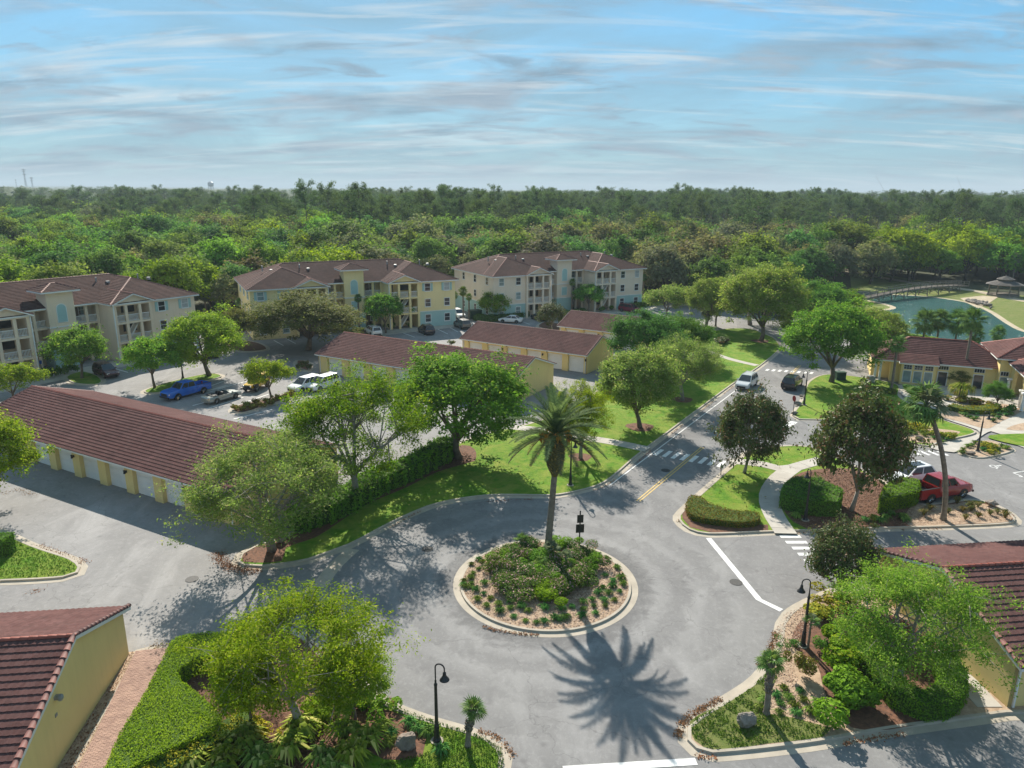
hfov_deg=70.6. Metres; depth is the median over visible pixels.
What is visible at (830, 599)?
shrub
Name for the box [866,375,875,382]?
air conditioner
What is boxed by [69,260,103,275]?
forest tree
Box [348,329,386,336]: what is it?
planting bed
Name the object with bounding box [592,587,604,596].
grass tuft
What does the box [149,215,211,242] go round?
forest tree
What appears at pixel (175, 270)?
forest tree
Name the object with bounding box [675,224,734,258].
forest tree
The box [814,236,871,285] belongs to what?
forest tree
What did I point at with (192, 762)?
ginger plant
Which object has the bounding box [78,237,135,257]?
forest tree
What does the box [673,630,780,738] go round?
fallen leaves
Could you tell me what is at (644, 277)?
cabbage palm
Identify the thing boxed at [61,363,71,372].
shrub
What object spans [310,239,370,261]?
forest tree
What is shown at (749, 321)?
broadleaf tree
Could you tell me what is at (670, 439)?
edge line
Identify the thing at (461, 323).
minivan
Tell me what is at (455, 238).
forest tree
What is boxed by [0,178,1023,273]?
woodland
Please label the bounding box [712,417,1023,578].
clubhouse lot
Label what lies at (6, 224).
forest tree
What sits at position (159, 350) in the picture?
broadleaf tree
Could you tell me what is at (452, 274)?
forest tree
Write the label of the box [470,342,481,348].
garage door
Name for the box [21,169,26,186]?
radio mast
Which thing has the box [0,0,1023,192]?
sky
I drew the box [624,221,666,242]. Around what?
forest tree
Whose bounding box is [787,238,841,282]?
forest tree
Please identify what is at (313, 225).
forest tree
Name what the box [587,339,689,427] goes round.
broadleaf tree
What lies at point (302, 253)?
forest tree
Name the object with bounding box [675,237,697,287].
forest tree
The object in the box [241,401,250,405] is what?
shrub
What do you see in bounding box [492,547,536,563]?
shrub
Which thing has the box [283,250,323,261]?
forest tree
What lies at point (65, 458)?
garage door
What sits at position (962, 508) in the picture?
grass clump
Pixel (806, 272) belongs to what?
forest tree
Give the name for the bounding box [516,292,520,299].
window
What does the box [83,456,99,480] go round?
garage door
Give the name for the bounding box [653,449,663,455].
crossing bar
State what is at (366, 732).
ginger plant
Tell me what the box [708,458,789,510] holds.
fallen leaves
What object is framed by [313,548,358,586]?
drain band
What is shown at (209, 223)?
forest tree
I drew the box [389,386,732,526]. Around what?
fallen leaves
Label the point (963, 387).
ponytail palm
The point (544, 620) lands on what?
grass tuft
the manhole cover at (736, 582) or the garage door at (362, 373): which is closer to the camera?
the manhole cover at (736, 582)
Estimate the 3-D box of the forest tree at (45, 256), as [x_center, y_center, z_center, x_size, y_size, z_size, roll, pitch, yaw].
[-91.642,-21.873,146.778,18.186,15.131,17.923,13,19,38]
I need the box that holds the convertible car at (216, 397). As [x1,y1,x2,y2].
[201,389,241,403]
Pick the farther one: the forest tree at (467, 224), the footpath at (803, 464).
the forest tree at (467, 224)
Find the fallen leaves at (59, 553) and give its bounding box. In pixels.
[25,544,91,593]
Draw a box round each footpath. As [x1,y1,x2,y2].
[0,351,200,392]
[382,324,456,334]
[466,303,687,318]
[487,425,650,451]
[712,352,757,365]
[729,457,817,470]
[759,466,800,533]
[899,385,1023,451]
[935,650,1001,706]
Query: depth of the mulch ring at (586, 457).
69.59 m
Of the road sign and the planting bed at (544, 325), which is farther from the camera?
the planting bed at (544, 325)
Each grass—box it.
[0,542,74,577]
[379,702,503,767]
[690,675,829,748]
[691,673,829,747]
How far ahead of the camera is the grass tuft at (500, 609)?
43.92 m
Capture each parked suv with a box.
[92,361,119,378]
[287,373,319,391]
[364,325,381,334]
[418,323,434,334]
[456,307,465,318]
[735,371,758,389]
[781,373,802,389]
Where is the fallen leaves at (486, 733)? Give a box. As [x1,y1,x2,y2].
[387,696,517,757]
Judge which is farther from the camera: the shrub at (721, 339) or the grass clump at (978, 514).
the shrub at (721, 339)
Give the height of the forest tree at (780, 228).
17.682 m
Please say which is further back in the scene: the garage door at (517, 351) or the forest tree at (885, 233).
the forest tree at (885, 233)
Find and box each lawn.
[0,527,87,584]
[63,371,105,385]
[72,625,512,767]
[140,373,224,394]
[231,328,782,570]
[673,445,1021,537]
[790,374,978,447]
[988,433,1023,445]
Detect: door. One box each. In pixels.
[35,443,50,465]
[59,449,74,472]
[75,307,80,320]
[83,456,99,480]
[109,464,126,488]
[136,471,154,497]
[165,480,184,506]
[329,358,341,374]
[350,362,363,378]
[365,283,370,294]
[366,314,371,324]
[372,365,385,379]
[395,369,409,382]
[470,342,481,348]
[489,345,500,351]
[508,347,520,353]
[528,350,540,357]
[548,353,561,368]
[569,356,583,371]
[603,333,615,338]
[936,371,947,385]
[972,374,983,388]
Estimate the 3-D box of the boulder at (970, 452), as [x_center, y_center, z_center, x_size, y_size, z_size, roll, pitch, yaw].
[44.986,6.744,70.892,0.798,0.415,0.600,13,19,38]
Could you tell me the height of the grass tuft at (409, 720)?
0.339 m
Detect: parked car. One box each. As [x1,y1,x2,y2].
[498,315,522,323]
[530,313,543,320]
[883,460,936,480]
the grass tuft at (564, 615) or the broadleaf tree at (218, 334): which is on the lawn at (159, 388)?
the broadleaf tree at (218, 334)
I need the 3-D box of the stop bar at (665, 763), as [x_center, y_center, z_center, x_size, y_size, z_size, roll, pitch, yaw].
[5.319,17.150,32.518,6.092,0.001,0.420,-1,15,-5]
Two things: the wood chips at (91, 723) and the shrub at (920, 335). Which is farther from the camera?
the shrub at (920, 335)
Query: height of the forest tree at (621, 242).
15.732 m
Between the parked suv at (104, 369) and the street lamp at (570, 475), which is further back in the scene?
the parked suv at (104, 369)
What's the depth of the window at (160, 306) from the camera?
111.12 m
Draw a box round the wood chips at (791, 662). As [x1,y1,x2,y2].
[771,607,847,728]
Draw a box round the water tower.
[208,181,213,189]
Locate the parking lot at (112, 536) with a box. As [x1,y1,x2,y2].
[0,300,867,651]
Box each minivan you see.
[306,372,340,391]
[453,318,470,328]
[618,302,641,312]
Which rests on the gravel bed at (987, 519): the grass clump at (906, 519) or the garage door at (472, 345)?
the grass clump at (906, 519)
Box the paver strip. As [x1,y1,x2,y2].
[78,647,167,767]
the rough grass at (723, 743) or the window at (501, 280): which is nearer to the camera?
the rough grass at (723, 743)
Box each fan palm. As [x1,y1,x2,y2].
[460,694,487,748]
[514,533,528,544]
[534,556,548,566]
[542,538,561,550]
[560,549,571,562]
[754,647,787,715]
[800,612,820,648]
[901,381,952,520]
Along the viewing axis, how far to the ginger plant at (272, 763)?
31.45 m
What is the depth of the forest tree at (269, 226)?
209.96 m
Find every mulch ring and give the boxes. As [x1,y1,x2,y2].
[572,453,591,460]
[625,423,653,430]
[673,397,692,402]
[750,339,768,342]
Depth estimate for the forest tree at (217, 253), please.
162.68 m
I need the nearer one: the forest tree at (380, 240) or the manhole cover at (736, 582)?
the manhole cover at (736, 582)
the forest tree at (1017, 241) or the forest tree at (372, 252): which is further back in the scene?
the forest tree at (1017, 241)
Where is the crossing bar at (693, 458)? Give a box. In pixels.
[689,456,698,461]
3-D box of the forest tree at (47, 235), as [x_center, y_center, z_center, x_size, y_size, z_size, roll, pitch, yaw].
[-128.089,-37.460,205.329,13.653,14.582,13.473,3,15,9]
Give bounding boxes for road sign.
[576,510,583,541]
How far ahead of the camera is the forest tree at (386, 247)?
166.53 m
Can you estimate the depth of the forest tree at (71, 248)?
159.98 m
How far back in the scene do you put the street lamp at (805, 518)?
56.08 m
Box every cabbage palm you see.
[197,292,208,311]
[235,298,240,308]
[354,293,362,328]
[458,286,467,317]
[465,293,471,318]
[569,279,575,309]
[642,274,646,300]
[698,304,710,320]
[711,297,721,325]
[887,334,909,387]
[909,306,941,336]
[932,308,949,336]
[942,306,969,338]
[956,304,990,359]
[962,328,985,342]
[988,324,1007,340]
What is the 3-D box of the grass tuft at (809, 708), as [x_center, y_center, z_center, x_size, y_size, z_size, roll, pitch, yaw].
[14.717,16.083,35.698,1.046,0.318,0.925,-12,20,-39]
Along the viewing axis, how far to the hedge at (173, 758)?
32.39 m
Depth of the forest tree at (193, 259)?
152.16 m
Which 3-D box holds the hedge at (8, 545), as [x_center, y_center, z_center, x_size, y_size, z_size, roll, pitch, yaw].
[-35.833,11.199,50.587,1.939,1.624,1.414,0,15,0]
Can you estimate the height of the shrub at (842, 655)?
1.524 m
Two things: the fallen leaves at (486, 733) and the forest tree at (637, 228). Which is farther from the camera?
the forest tree at (637, 228)
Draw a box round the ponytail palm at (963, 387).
[947,382,976,398]
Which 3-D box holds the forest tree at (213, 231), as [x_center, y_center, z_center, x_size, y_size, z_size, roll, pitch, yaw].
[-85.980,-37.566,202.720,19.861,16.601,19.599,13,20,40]
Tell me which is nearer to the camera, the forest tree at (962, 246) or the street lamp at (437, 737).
the street lamp at (437, 737)
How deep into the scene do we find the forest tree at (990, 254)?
199.48 m
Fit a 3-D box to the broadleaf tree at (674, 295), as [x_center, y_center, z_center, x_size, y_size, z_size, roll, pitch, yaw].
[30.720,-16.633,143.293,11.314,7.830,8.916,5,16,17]
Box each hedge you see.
[0,531,17,557]
[103,631,228,767]
[142,711,256,767]
[283,434,460,533]
[473,311,529,321]
[632,300,654,307]
[685,495,761,528]
[778,475,844,516]
[847,633,970,722]
[863,385,896,394]
[876,476,920,513]
[947,403,1002,414]
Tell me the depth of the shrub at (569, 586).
45.93 m
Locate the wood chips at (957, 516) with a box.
[912,503,1009,524]
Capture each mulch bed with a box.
[185,629,369,767]
[242,445,475,561]
[360,708,426,759]
[682,510,767,531]
[781,468,1013,528]
[792,605,963,729]
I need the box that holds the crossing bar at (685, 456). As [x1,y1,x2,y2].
[679,454,688,459]
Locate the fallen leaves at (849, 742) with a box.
[694,730,906,759]
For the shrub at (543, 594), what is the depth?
45.00 m
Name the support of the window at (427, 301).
in the apartment building at (428, 294)
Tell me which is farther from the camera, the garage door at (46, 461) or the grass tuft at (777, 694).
the garage door at (46, 461)
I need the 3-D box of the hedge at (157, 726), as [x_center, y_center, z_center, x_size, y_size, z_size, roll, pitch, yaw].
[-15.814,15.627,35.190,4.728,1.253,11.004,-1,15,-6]
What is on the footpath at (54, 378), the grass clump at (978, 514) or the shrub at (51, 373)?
the shrub at (51, 373)
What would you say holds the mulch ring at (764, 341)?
on the lawn at (377, 516)
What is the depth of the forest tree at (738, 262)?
157.56 m
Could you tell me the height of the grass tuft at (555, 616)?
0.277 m
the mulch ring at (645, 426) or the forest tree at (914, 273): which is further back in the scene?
the forest tree at (914, 273)
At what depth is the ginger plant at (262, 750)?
31.96 m
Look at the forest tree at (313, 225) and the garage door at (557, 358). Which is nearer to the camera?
the garage door at (557, 358)
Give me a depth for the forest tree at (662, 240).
204.69 m
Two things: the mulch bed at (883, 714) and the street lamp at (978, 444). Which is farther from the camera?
the street lamp at (978, 444)
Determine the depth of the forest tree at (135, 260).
162.20 m
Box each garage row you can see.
[0,385,342,525]
[0,603,130,767]
[314,331,556,399]
[459,320,613,373]
[557,310,666,350]
[872,540,1023,707]
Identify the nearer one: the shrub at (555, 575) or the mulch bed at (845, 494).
the shrub at (555, 575)
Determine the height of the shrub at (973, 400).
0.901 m
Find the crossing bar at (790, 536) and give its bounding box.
[779,535,801,537]
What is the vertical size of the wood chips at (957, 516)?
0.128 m
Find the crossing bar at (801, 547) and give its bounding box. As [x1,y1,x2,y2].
[792,547,812,548]
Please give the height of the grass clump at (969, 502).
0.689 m
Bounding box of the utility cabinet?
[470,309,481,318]
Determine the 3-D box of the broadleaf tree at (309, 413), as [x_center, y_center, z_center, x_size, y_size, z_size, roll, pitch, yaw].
[-12.540,3.915,58.320,13.489,11.832,13.610,-2,15,-8]
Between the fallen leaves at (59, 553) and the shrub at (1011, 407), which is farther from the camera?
the shrub at (1011, 407)
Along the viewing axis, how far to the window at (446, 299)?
136.47 m
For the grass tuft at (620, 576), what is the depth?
47.85 m
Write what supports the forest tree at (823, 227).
on the terrain at (981, 279)
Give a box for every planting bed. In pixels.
[228,390,308,414]
[232,340,269,352]
[293,360,313,371]
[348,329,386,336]
[453,540,637,636]
[536,322,558,329]
[678,587,1023,761]
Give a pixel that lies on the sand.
(994, 314)
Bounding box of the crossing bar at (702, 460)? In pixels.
[698,457,707,463]
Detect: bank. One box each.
[849,289,1023,329]
[850,270,944,291]
[937,291,983,297]
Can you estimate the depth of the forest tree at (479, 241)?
194.74 m
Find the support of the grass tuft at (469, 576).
on the planting bed at (611, 618)
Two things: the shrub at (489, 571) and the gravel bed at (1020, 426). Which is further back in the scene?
the gravel bed at (1020, 426)
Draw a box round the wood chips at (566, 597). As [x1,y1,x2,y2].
[465,543,628,628]
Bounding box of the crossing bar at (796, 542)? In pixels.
[785,541,807,543]
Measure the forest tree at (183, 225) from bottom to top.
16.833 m
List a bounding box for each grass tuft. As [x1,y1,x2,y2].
[374,717,395,732]
[380,738,394,750]
[381,732,396,743]
[383,725,400,736]
[397,715,418,728]
[410,721,425,735]
[418,724,440,738]
[430,741,451,759]
[460,582,470,589]
[466,574,475,579]
[471,585,480,592]
[471,595,483,601]
[478,578,490,585]
[482,601,490,606]
[492,600,502,605]
[492,605,506,613]
[506,604,514,610]
[515,600,528,608]
[524,607,531,613]
[538,616,550,623]
[541,602,549,610]
[549,613,558,621]
[556,605,566,610]
[559,612,570,621]
[576,611,588,618]
[578,597,588,604]
[579,606,588,610]
[587,596,596,602]
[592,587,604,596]
[599,596,609,602]
[602,588,613,594]
[608,581,617,588]
[615,572,626,580]
[618,579,628,585]
[753,702,763,711]
[758,695,771,705]
[771,688,782,698]
[772,707,785,716]
[776,699,786,708]
[777,683,789,691]
[781,691,795,701]
[787,700,802,709]
[787,707,803,717]
[795,686,807,694]
[796,695,810,702]
[802,704,814,717]
[808,696,821,704]
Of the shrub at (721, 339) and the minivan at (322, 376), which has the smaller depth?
the minivan at (322, 376)
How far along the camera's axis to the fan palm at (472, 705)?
32.95 m
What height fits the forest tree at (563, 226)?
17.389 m
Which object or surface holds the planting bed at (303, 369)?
on the parking lot at (112, 536)
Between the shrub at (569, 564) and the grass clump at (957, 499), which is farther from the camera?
the grass clump at (957, 499)
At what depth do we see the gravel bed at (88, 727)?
34.67 m
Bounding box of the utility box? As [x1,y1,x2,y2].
[835,371,846,379]
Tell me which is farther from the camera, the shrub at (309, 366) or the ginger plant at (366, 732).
the shrub at (309, 366)
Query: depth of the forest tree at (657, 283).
169.17 m
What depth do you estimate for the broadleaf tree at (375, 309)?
126.63 m
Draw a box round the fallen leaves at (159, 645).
[145,634,168,649]
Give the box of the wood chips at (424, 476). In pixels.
[288,451,471,539]
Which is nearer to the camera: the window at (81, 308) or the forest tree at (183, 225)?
the window at (81, 308)
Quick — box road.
[301,319,1023,767]
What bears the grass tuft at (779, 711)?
on the planting bed at (971, 714)
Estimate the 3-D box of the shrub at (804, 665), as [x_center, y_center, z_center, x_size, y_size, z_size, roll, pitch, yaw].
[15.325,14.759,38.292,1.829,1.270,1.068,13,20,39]
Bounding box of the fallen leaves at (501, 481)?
[384,448,609,505]
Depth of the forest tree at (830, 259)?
195.72 m
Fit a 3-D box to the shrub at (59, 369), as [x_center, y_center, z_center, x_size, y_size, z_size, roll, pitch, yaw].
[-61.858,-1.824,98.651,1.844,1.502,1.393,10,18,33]
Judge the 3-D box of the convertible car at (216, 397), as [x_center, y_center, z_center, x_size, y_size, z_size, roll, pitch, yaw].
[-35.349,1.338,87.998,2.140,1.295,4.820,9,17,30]
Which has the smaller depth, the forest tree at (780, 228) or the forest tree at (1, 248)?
the forest tree at (1, 248)
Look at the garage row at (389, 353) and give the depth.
96.57 m
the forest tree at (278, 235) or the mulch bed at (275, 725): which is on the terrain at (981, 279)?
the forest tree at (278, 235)
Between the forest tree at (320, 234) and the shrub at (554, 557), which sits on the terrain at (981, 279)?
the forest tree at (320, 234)
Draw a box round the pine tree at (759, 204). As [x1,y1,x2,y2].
[742,194,773,234]
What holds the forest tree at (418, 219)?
on the terrain at (981, 279)
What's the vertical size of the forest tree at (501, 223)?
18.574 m
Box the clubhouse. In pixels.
[867,336,1023,410]
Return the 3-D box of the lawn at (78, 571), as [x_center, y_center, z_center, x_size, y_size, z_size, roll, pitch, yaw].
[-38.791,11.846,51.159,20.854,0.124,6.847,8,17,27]
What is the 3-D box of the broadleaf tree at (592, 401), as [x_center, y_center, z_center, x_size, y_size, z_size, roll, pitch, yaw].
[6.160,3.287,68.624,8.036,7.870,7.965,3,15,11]
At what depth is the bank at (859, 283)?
203.58 m
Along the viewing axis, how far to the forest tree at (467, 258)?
176.44 m
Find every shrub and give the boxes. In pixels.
[46,367,58,376]
[53,365,65,375]
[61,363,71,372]
[66,364,79,371]
[230,404,238,410]
[237,405,246,410]
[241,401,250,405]
[246,403,256,409]
[251,397,263,402]
[251,401,267,406]
[252,715,298,739]
[266,398,275,404]
[300,690,368,736]
[302,364,311,368]
[356,689,402,724]
[481,559,530,589]
[484,543,518,561]
[486,554,515,571]
[491,572,535,601]
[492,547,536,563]
[493,553,549,575]
[498,565,525,595]
[500,536,532,554]
[503,559,544,571]
[505,572,565,602]
[514,541,554,563]
[514,551,559,577]
[519,536,556,550]
[527,562,565,576]
[529,571,579,596]
[533,567,572,582]
[533,578,567,605]
[538,551,574,575]
[539,566,587,587]
[551,544,582,562]
[552,535,583,550]
[558,539,596,560]
[561,555,595,570]
[562,549,602,575]
[572,539,598,556]
[574,553,612,586]
[714,336,729,342]
[774,633,800,647]
[782,322,799,329]
[783,650,819,676]
[803,601,849,618]
[809,581,857,605]
[812,635,830,649]
[812,663,883,729]
[820,623,863,670]
[902,384,919,390]
[906,333,937,337]
[910,423,930,430]
[921,427,947,436]
[928,430,957,438]
[944,391,998,405]
[977,441,1000,453]
[993,403,1016,411]
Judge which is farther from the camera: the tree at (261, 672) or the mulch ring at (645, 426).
the mulch ring at (645, 426)
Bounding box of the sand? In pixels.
[849,291,1023,331]
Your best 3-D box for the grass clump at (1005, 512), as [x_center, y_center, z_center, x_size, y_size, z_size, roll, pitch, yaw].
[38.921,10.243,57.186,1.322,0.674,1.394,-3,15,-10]
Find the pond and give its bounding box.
[857,292,1023,343]
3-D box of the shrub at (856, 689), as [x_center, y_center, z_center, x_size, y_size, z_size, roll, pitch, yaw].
[16.149,15.352,35.609,4.463,1.436,2.629,-9,18,-32]
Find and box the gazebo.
[986,275,1023,297]
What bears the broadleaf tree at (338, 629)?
on the lawn at (374, 761)
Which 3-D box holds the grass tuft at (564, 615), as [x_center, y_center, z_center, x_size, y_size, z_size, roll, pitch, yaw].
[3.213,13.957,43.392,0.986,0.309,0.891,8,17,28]
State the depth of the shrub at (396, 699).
35.58 m
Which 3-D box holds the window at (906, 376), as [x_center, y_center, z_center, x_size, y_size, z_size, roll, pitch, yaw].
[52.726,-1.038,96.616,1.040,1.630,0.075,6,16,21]
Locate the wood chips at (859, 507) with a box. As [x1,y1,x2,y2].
[787,471,915,527]
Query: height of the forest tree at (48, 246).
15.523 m
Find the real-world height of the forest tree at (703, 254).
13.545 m
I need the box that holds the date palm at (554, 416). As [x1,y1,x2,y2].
[505,382,610,550]
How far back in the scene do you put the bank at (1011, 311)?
163.63 m
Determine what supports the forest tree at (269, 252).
on the terrain at (981, 279)
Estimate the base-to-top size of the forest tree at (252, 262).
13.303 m
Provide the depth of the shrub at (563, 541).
51.55 m
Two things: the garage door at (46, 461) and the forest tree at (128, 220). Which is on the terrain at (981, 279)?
the forest tree at (128, 220)
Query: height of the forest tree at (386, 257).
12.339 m
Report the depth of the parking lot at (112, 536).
54.97 m
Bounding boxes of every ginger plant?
[177,748,210,767]
[198,761,234,767]
[205,743,246,767]
[216,720,272,760]
[235,739,280,767]
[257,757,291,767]
[269,728,311,765]
[278,712,328,743]
[300,739,338,767]
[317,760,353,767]
[321,714,362,744]
[331,736,372,766]
[345,722,387,755]
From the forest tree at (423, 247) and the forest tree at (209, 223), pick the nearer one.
the forest tree at (423, 247)
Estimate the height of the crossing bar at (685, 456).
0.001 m
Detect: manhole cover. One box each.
[185,576,198,581]
[422,546,432,551]
[729,579,742,585]
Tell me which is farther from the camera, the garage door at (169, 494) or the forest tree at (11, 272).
the forest tree at (11, 272)
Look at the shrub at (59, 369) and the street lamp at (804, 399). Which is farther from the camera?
the shrub at (59, 369)
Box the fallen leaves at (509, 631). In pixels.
[482,625,539,635]
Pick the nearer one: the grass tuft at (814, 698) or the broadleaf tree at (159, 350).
the grass tuft at (814, 698)
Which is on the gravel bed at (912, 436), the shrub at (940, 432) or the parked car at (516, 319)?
the shrub at (940, 432)
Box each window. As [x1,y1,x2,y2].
[77,306,83,315]
[154,301,167,311]
[159,319,167,330]
[178,298,190,308]
[254,292,266,301]
[282,324,289,333]
[422,283,432,291]
[425,298,430,306]
[425,314,430,322]
[441,282,451,290]
[444,297,449,305]
[444,312,450,320]
[499,278,503,286]
[516,277,520,285]
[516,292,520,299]
[516,306,520,312]
[620,271,624,278]
[620,284,624,291]
[634,283,638,290]
[635,270,638,277]
[901,370,911,382]
[903,364,912,369]
[912,371,921,382]
[914,365,922,370]
[922,372,932,383]
[925,366,933,370]
[938,366,948,369]
[974,368,985,372]
[999,377,1008,384]
[1000,371,1008,376]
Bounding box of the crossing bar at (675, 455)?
[671,452,680,458]
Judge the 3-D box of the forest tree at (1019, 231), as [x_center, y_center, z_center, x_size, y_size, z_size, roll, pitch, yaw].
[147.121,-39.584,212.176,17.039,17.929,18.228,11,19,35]
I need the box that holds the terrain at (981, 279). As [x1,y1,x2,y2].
[194,218,1023,318]
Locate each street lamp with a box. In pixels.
[431,663,449,745]
[567,441,577,485]
[797,579,810,648]
[801,469,810,521]
[802,371,807,405]
[974,411,990,451]
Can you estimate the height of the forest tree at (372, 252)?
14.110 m
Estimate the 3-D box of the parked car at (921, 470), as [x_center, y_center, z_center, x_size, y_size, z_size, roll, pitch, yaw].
[35.492,7.886,64.468,4.580,1.592,2.140,-4,16,-17]
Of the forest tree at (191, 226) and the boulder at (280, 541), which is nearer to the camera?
the boulder at (280, 541)
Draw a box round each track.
[842,268,1023,301]
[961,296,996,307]
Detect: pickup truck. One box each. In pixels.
[159,379,211,399]
[916,471,973,503]
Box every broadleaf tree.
[0,358,52,395]
[0,407,60,491]
[36,321,111,377]
[114,332,184,387]
[139,415,378,552]
[155,299,253,375]
[161,568,431,757]
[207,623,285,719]
[220,304,256,347]
[234,289,369,349]
[237,355,300,396]
[267,353,441,488]
[310,639,397,727]
[362,292,415,332]
[366,341,538,459]
[476,289,511,313]
[531,378,616,458]
[534,300,567,328]
[572,281,607,311]
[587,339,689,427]
[601,305,693,367]
[638,329,745,400]
[639,281,692,314]
[664,310,718,352]
[681,268,732,326]
[706,377,812,473]
[713,259,814,341]
[717,262,806,324]
[772,295,907,381]
[785,277,857,313]
[798,505,887,604]
[806,375,936,510]
[821,535,1023,697]
[834,288,866,306]
[852,299,910,340]
[946,369,976,382]
[979,380,1015,403]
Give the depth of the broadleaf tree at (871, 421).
55.03 m
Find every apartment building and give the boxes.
[0,273,198,373]
[233,258,458,339]
[451,250,646,317]
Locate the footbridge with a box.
[858,280,969,301]
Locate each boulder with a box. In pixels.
[275,535,286,542]
[395,731,415,750]
[737,711,756,727]
[966,451,975,454]
[985,500,998,505]
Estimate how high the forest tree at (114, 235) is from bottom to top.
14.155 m
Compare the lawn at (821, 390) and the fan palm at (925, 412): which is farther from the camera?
the lawn at (821, 390)
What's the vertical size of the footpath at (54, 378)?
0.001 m
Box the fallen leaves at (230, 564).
[208,551,263,576]
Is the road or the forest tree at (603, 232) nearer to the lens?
the road
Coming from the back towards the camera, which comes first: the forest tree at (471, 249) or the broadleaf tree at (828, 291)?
the forest tree at (471, 249)
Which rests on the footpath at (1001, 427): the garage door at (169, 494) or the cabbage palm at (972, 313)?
the cabbage palm at (972, 313)
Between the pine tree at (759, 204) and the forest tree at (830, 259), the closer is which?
the forest tree at (830, 259)
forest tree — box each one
[0,211,24,240]
[0,234,10,241]
[0,238,23,256]
[0,242,25,258]
[0,244,27,281]
[0,253,32,281]
[1,230,44,254]
[3,234,63,261]
[10,256,94,280]
[15,230,36,240]
[18,238,94,273]
[22,234,96,257]
[26,225,71,245]
[37,228,62,239]
[39,238,94,260]
[42,222,100,245]
[54,223,85,232]
[66,222,101,234]
[67,225,116,245]
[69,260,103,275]
[72,238,96,251]
[72,241,130,274]
[77,226,121,255]
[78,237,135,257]
[82,223,125,239]
[96,258,133,274]
[102,211,163,235]
[102,224,151,255]
[104,229,126,244]
[105,216,166,240]
[115,227,154,249]
[116,247,155,260]
[116,258,171,285]
[120,251,147,270]
[121,268,147,280]
[133,251,213,298]
[134,234,199,259]
[134,251,166,270]
[145,228,163,240]
[145,244,219,290]
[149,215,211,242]
[160,218,202,237]
[163,222,213,247]
[171,247,195,259]
[184,234,210,253]
[185,220,232,243]
[188,257,230,311]
[190,229,249,270]
[201,218,225,228]
[208,266,241,306]
[217,232,247,246]
[219,219,261,241]
[219,259,257,292]
[221,248,282,292]
[228,230,255,248]
[231,233,292,265]
[243,215,293,238]
[249,218,287,242]
[252,218,296,249]
[260,255,284,267]
[264,236,295,252]
[271,242,327,262]
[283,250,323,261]
[284,230,327,252]
[288,243,324,256]
[300,223,340,249]
[304,220,324,231]
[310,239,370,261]
[318,213,378,241]
[319,224,369,252]
[320,242,342,256]
[330,230,382,255]
[351,222,383,242]
[353,241,417,261]
[359,215,389,236]
[363,250,403,259]
[366,226,391,246]
[366,241,412,259]
[368,235,403,248]
[372,241,401,256]
[378,216,430,240]
[383,239,414,260]
[385,218,432,250]
[390,212,446,246]
[398,211,436,230]
[407,230,461,264]
[412,233,470,265]
[415,252,453,276]
[430,216,461,239]
[442,260,453,275]
[444,209,503,239]
[444,234,480,251]
[445,228,465,243]
[453,248,478,265]
[454,238,474,262]
[457,226,502,245]
[462,224,500,238]
[464,229,494,247]
[470,227,532,259]
[485,212,527,236]
[485,225,538,253]
[502,225,535,240]
[510,228,578,253]
[522,222,563,242]
[528,216,562,238]
[543,216,582,237]
[546,214,591,239]
[553,231,585,247]
[559,231,609,252]
[572,232,608,252]
[581,237,600,246]
[588,216,633,241]
[597,230,641,260]
[608,210,634,232]
[617,239,646,273]
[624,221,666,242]
[625,216,652,241]
[628,234,690,289]
[634,210,675,237]
[635,236,691,303]
[641,229,674,244]
[644,262,687,291]
[661,227,691,248]
[667,233,701,289]
[669,217,710,240]
[674,226,697,241]
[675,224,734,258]
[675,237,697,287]
[681,241,727,294]
[683,246,739,289]
[710,214,752,238]
[712,226,744,254]
[717,247,769,277]
[724,228,788,264]
[729,243,798,279]
[736,230,792,262]
[759,215,803,237]
[765,228,798,252]
[775,223,820,247]
[780,224,821,249]
[782,249,814,280]
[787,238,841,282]
[787,241,812,260]
[789,249,811,278]
[805,222,854,276]
[806,216,852,246]
[808,215,872,252]
[812,240,846,285]
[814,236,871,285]
[819,244,847,282]
[842,214,884,249]
[848,234,906,283]
[851,224,911,277]
[873,243,920,281]
[881,222,949,281]
[899,233,941,279]
[918,241,965,282]
[928,216,985,274]
[933,235,954,277]
[941,222,997,280]
[963,222,1008,275]
[969,235,1023,279]
[974,231,1023,275]
[985,219,1023,276]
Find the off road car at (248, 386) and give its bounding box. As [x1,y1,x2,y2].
[240,371,269,391]
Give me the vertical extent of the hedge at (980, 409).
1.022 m
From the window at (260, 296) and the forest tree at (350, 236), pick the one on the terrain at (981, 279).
the forest tree at (350, 236)
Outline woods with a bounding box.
[0,185,1021,200]
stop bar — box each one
[563,758,697,767]
[706,538,782,610]
[783,421,796,426]
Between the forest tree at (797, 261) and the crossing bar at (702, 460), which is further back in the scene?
the forest tree at (797, 261)
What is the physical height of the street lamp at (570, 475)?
4.233 m
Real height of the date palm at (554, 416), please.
12.303 m
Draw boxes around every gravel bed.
[57,651,134,767]
[904,426,959,443]
[907,502,1011,525]
[939,404,1021,427]
[957,440,1015,458]
[1007,423,1023,429]
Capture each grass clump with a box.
[789,511,803,518]
[868,513,879,520]
[874,515,887,523]
[880,513,891,518]
[892,512,910,519]
[899,515,912,522]
[918,508,929,515]
[924,503,938,509]
[951,496,962,503]
[959,506,968,511]
[961,513,969,519]
[963,500,979,506]
[966,504,977,510]
[973,511,984,516]
[987,508,995,514]
[1000,509,1013,517]
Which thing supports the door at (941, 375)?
in the clubhouse
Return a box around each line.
[609,388,738,485]
[636,447,700,500]
[640,447,703,500]
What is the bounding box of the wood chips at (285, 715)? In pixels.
[189,636,364,767]

